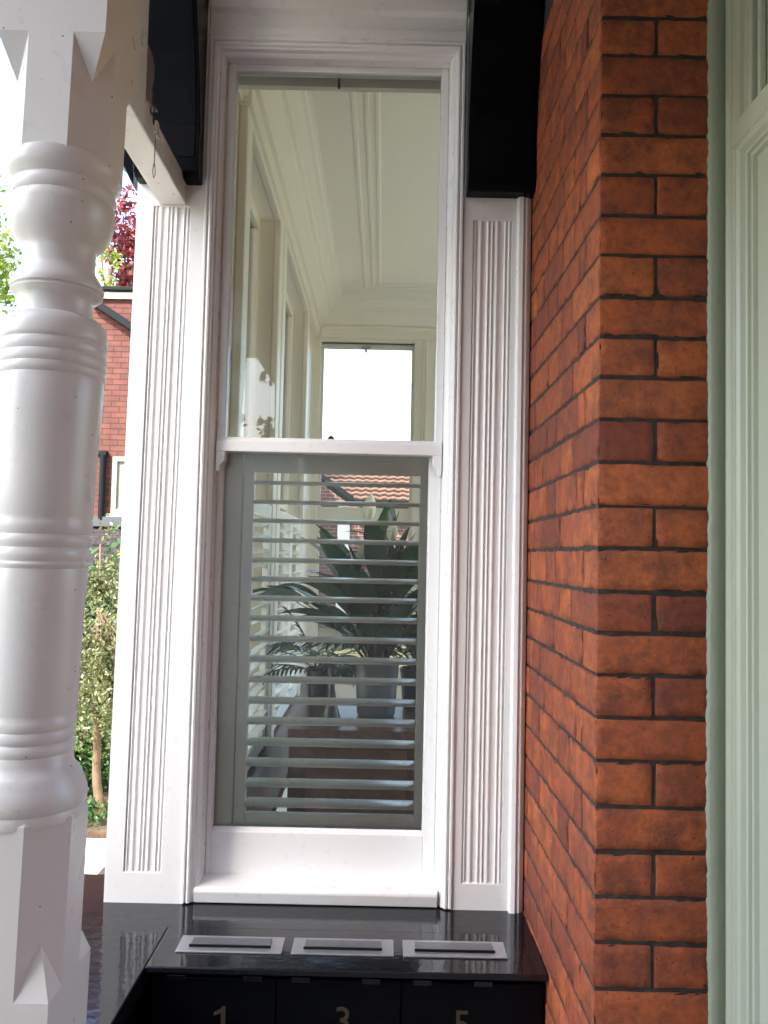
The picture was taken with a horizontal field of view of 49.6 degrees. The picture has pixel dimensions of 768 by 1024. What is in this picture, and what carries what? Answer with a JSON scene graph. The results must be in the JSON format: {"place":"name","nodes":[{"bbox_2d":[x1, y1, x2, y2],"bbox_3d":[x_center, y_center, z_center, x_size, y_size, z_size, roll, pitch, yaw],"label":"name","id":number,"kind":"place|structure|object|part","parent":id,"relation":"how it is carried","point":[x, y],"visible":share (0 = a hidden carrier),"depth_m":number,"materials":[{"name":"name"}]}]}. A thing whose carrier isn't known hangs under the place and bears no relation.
{"place":"outdoors","nodes":[
{"label":"outdoors","id":0,"kind":"place"},
{"bbox_2d":[84,838,106,873],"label":"path","id":1,"kind":"structure","parent":0,"point":[95,857],"depth_m":4.53,"materials":[{"name":"white concrete"}]},
{"bbox_2d":[0,38,411,440],"label":"sky","id":2,"kind":"structure","parent":0,"point":[367,396],"materials":[{"name":"white"}]},
{"bbox_2d":[101,626,405,764],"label":"garden ground","id":3,"kind":"structure","parent":0,"point":[325,631],"depth_m":15.81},
{"bbox_2d":[0,165,21,319],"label":"lime tree","id":4,"kind":"object","parent":3,"relation":"on","point":[5,271],"visible":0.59,"depth_m":14.07,"materials":[{"name":"green plant"}]},
{"bbox_2d":[86,771,108,838],"bbox_3d":[-3.772,1.891,5.563,4.540,0.088,1.480,1,-3,0],"label":"flower bed","id":5,"kind":"object","parent":3,"relation":"on","point":[98,831],"depth_m":4.89,"materials":[{"name":"soil"}]},
{"bbox_2d":[74,693,111,826],"bbox_3d":[-2.180,1.590,5.382,1.848,0.974,1.323,1,-3,0],"label":"ground cover","id":6,"kind":"object","parent":5,"relation":"on","point":[85,761],"visible":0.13,"depth_m":5.57,"materials":[{"name":"green plant"}]},
{"bbox_2d":[73,577,118,820],"bbox_3d":[-1.746,1.210,5.116,1.079,1.642,0.853,1,-3,0],"label":"garden shrub","id":7,"kind":"object","parent":5,"relation":"on","point":[97,675],"visible":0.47,"depth_m":5.04,"materials":[{"name":"green plant"}]},
{"bbox_2d":[83,513,120,732],"bbox_3d":[-1.885,0.953,5.577,0.725,1.892,0.389,0,-3,18],"label":"garden shrub","id":8,"kind":"object","parent":5,"relation":"on","point":[97,581],"visible":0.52,"depth_m":5.56,"materials":[{"name":"green plant"}]},
{"bbox_2d":[80,524,120,715],"bbox_3d":[-3.153,1.052,7.343,3.534,2.056,0.944,1,-3,0],"label":"hedge","id":9,"kind":"object","parent":3,"relation":"on","point":[114,544],"visible":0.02,"depth_m":7.34,"materials":[{"name":"green plant"}]},
{"bbox_2d":[98,866,104,873],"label":"kerb","id":10,"kind":"structure","parent":3,"relation":"on","point":[102,870],"depth_m":4.23,"materials":[{"name":"stone"}]},
{"bbox_2d":[95,244,123,285],"bbox_3d":[-5.662,-1.545,16.150,1.100,7.752,0.956,-1,-4,36],"label":"lime tree","id":11,"kind":"object","parent":3,"relation":"on","point":[113,259],"visible":0.17,"depth_m":16.23,"materials":[{"name":"green plant"}]},
{"bbox_2d":[87,286,132,640],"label":"brick house","id":12,"kind":"structure","parent":3,"relation":"on","point":[112,313],"depth_m":12.37,"materials":[{"name":"red"}]},
{"bbox_2d":[106,457,124,516],"bbox_3d":[-3.548,-0.362,12.287,1.050,0.896,0.089,1,-3,0],"label":"window","id":13,"kind":"structure","parent":12,"relation":"in","point":[118,464],"depth_m":12.30,"materials":[{"name":"grey paint"}]},
{"bbox_2d":[103,183,136,286],"bbox_3d":[-4.971,-2.251,17.104,1.966,9.292,1.746,1,-3,0],"label":"copper tree","id":14,"kind":"object","parent":3,"relation":"on","point":[124,246],"visible":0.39,"depth_m":17.01,"materials":[{"name":"red plant"}]},
{"bbox_2d":[523,0,708,1023],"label":"brick pier","id":15,"kind":"structure","parent":3,"relation":"on","point":[614,878],"depth_m":1.61,"materials":[{"name":"red brick"}]},
{"bbox_2d":[317,474,408,628],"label":"tiled house","id":16,"kind":"structure","parent":0,"point":[360,494],"depth_m":19.81,"materials":[{"name":"orange tile"}]},
{"bbox_2d":[311,91,440,296],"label":"room ceiling","id":17,"kind":"structure","parent":0,"point":[410,136],"depth_m":3.82,"materials":[{"name":"beige paint"}]},
{"bbox_2d":[238,89,436,340],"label":"room cornice","id":18,"kind":"structure","parent":17,"relation":"attached to","point":[284,122],"depth_m":4.01,"materials":[{"name":"beige paint"}]},
{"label":"porch floor","id":19,"kind":"structure","parent":0,"visible":0},
{"bbox_2d":[0,0,142,1023],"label":"turned post","id":20,"kind":"object","parent":19,"relation":"on","point":[73,80],"visible":1,"depth_m":0.86,"materials":[{"name":"white paint"}]},
{"bbox_2d":[81,874,531,1023],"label":"window ledge","id":21,"kind":"object","parent":19,"relation":"on","point":[123,940],"depth_m":2.17,"materials":[{"name":"black paint"}]},
{"bbox_2d":[104,0,210,903],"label":"fluted pilaster","id":22,"kind":"object","parent":21,"relation":"on","point":[144,846],"visible":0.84,"depth_m":2.33,"materials":[{"name":"white paint"}]},
{"bbox_2d":[123,148,137,192],"bbox_3d":[-0.815,-1.088,2.520,0.157,0.257,0.120,1,-3,0],"label":"eaves bracket","id":23,"kind":"object","parent":22,"relation":"attached to","point":[128,166],"visible":0.14,"depth_m":2.46,"materials":[{"name":"black paint"}]},
{"bbox_2d":[124,87,186,204],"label":"porch beam","id":24,"kind":"structure","parent":22,"relation":"attached to","point":[167,184],"depth_m":2.11,"materials":[{"name":"white paint"}]},
{"bbox_2d":[138,0,157,111],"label":"frieze board","id":25,"kind":"object","parent":24,"relation":"on","point":[146,72],"visible":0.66,"depth_m":1.97,"materials":[{"name":"white paint"}]},
{"bbox_2d":[150,95,159,177],"bbox_3d":[-0.556,-0.900,2.013,0.014,0.201,0.051,1,-3,0],"label":"wire hook","id":26,"kind":"object","parent":24,"relation":"hanging from","point":[157,133],"visible":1,"depth_m":2.00,"materials":[{"name":"grey"}]},
{"bbox_2d":[450,0,516,910],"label":"fluted pilaster","id":27,"kind":"object","parent":21,"relation":"on","point":[482,701],"visible":0.82,"depth_m":2.33,"materials":[{"name":"white paint"}]},
{"bbox_2d":[466,0,543,198],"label":"eaves bracket","id":28,"kind":"object","parent":27,"relation":"attached to","point":[504,46],"visible":1,"depth_m":2.31,"materials":[{"name":"black paint"}]},
{"bbox_2d":[508,197,531,913],"bbox_3d":[0.388,-0.237,2.352,0.042,2.731,0.048,1,-3,0],"label":"cover moulding","id":29,"kind":"object","parent":27,"relation":"attached to","point":[518,630],"visible":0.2,"depth_m":2.31,"materials":[{"name":"white paint"}]},
{"bbox_2d":[146,927,547,1023],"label":"letterbox cabinet","id":30,"kind":"object","parent":19,"relation":"on","point":[237,976],"visible":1,"depth_m":1.95,"materials":[{"name":"black paint"}]},
{"bbox_3d":[-0.403,1.281,1.943,0.291,0.391,0.014,1,-3,0],"label":"door","id":31,"kind":"part","parent":30,"relation":"part of","materials":[{"name":"black paint"}]},
{"bbox_3d":[-0.110,1.287,1.943,0.290,0.391,0.014,1,-3,0],"label":"door","id":32,"kind":"part","parent":30,"relation":"part of","materials":[{"name":"black paint"}]},
{"bbox_3d":[0.204,1.294,1.943,0.331,0.391,0.014,1,-3,0],"label":"door","id":33,"kind":"part","parent":30,"relation":"part of","materials":[{"name":"black paint"}]},
{"bbox_2d":[705,0,767,1023],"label":"door frame","id":34,"kind":"object","parent":19,"relation":"on","point":[736,782],"visible":1,"depth_m":1.52,"materials":[{"name":"green paint"}]},
{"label":"room floor","id":35,"kind":"structure","parent":0,"visible":0},
{"bbox_2d":[227,102,312,810],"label":"room side wall","id":36,"kind":"structure","parent":35,"relation":"on","point":[265,293],"depth_m":3.57,"materials":[{"name":"beige paint"}]},
{"bbox_2d":[229,106,283,749],"bbox_3d":[-0.532,-0.156,3.142,0.130,2.415,0.980,1,-3,0],"label":"side window","id":37,"kind":"structure","parent":36,"relation":"attached to","point":[244,338],"depth_m":3.43,"materials":[{"name":"beige paint"}]},
{"bbox_2d":[247,504,272,771],"bbox_3d":[-0.498,0.453,3.110,0.059,0.996,0.770,1,-3,0],"label":"plantation shutter","id":38,"kind":"object","parent":37,"relation":"attached to","point":[264,511],"visible":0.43,"depth_m":3.33,"materials":[{"name":"paint"}]},
{"bbox_2d":[246,684,306,810],"bbox_3d":[-0.440,1.036,3.955,0.164,0.035,2.970,1,-3,0],"label":"window board","id":39,"kind":"object","parent":36,"relation":"attached to","point":[280,731],"depth_m":3.15,"materials":[{"name":"wood"}]},
{"bbox_2d":[270,229,309,736],"bbox_3d":[-0.533,-0.094,4.310,0.130,2.415,1.280,1,-3,0],"label":"side window","id":40,"kind":"structure","parent":36,"relation":"attached to","point":[285,376],"depth_m":4.75,"materials":[{"name":"beige paint"}]},
{"bbox_2d":[274,511,292,728],"bbox_3d":[-0.499,0.501,4.009,0.059,0.996,0.531,1,-3,0],"label":"plantation shutter","id":41,"kind":"object","parent":40,"relation":"attached to","point":[280,709],"visible":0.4,"depth_m":4.10,"materials":[{"name":"paint"}]},
{"bbox_2d":[281,516,302,708],"bbox_3d":[-0.500,0.529,4.547,0.059,0.996,0.531,1,-3,0],"label":"plantation shutter","id":42,"kind":"object","parent":40,"relation":"attached to","point":[292,689],"visible":0.45,"depth_m":4.62,"materials":[{"name":"wood"}]},
{"bbox_2d":[287,705,414,814],"bbox_3d":[0.457,1.246,3.339,1.633,0.847,0.700,1,-3,0],"label":"console table","id":43,"kind":"object","parent":35,"relation":"on","point":[347,732],"visible":0.18,"depth_m":3.02,"materials":[{"name":"brown wood"}]},
{"bbox_2d":[306,666,328,697],"bbox_3d":[-0.281,0.741,3.565,0.113,0.150,0.113,1,-3,0],"label":"plant pot","id":44,"kind":"object","parent":43,"relation":"on","point":[318,690],"visible":0.45,"depth_m":3.52,"materials":[{"name":"grey ceramic"}]},
{"bbox_2d":[263,605,366,687],"bbox_3d":[-0.281,0.564,3.535,0.634,0.321,0.675,1,-3,0],"label":"palm plant","id":45,"kind":"object","parent":44,"relation":"in","point":[345,670],"visible":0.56,"depth_m":3.42,"materials":[{"name":"green plant"}]},
{"bbox_2d":[322,666,339,717],"bbox_3d":[-0.198,0.692,3.167,0.068,0.209,0.068,1,-3,0],"label":"candlestick","id":46,"kind":"object","parent":43,"relation":"on","point":[331,711],"visible":0.77,"depth_m":3.15,"materials":[{"name":"grey metal"}]},
{"bbox_3d":[-0.111,1.221,3.012,0.370,0.717,0.013,1,-3,0],"label":"door","id":47,"kind":"part","parent":43,"relation":"part of","materials":[{"name":"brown wood"}]},
{"bbox_2d":[355,657,398,717],"bbox_3d":[-0.030,0.698,3.318,0.181,0.220,0.181,1,-3,0],"label":"plant pot","id":48,"kind":"object","parent":43,"relation":"on","point":[376,691],"visible":0.54,"depth_m":3.25,"materials":[{"name":"ceramic"}]},
{"bbox_2d":[252,493,418,657],"bbox_3d":[-0.039,0.275,3.354,0.902,0.696,0.738,4,-4,-41],"label":"peace lily","id":49,"kind":"object","parent":48,"relation":"in","point":[366,552],"visible":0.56,"depth_m":3.23,"materials":[{"name":"green plant"}]},
{"bbox_2d":[400,665,415,711],"bbox_3d":[0.147,0.735,3.466,0.165,0.170,0.165,1,-3,0],"label":"plant pot","id":50,"kind":"object","parent":43,"relation":"on","point":[408,672],"visible":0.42,"depth_m":3.41,"materials":[{"name":"grey ceramic"}]},
{"bbox_2d":[267,531,417,669],"bbox_3d":[0.110,0.374,3.503,1.275,0.600,1.036,1,-3,0],"label":"palm plant","id":51,"kind":"object","parent":50,"relation":"in","point":[411,650],"visible":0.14,"depth_m":3.40,"materials":[{"name":"green plant"}]},
{"bbox_3d":[0.278,1.229,3.012,0.370,0.717,0.013,1,-3,0],"label":"door","id":52,"kind":"part","parent":43,"relation":"part of","materials":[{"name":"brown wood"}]},
{"bbox_2d":[330,341,435,698],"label":"room end wall","id":53,"kind":"structure","parent":35,"relation":"on","point":[344,691],"depth_m":5.59,"materials":[{"name":"beige paint"}]},
{"bbox_2d":[304,327,427,675],"bbox_3d":[-0.132,0.003,5.566,0.806,2.471,0.122,1,-3,0],"label":"end window","id":54,"kind":"structure","parent":53,"relation":"attached to","point":[419,382],"depth_m":5.58,"materials":[{"name":"beige paint"}]},
{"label":"porch ceiling","id":55,"kind":"structure","parent":0,"visible":0},
{"bbox_2d":[133,0,208,184],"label":"eaves bracket","id":56,"kind":"object","parent":55,"relation":"attached to","point":[177,35],"visible":0.63,"depth_m":2.31,"materials":[{"name":"black paint"}]},
{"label":"room near wall","id":57,"kind":"structure","parent":0,"visible":0},
{"bbox_2d":[181,0,466,908],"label":"sash window","id":58,"kind":"structure","parent":57,"relation":"attached to","point":[405,46],"depth_m":2.38,"materials":[{"name":"white paint"}]},
{"bbox_2d":[214,454,428,827],"bbox_3d":[-0.170,0.381,2.468,0.654,1.125,0.061,1,-3,0],"label":"plantation shutter","id":59,"kind":"object","parent":58,"relation":"attached to","point":[233,782],"visible":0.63,"depth_m":2.45,"materials":[{"name":"paint"}]}
]}

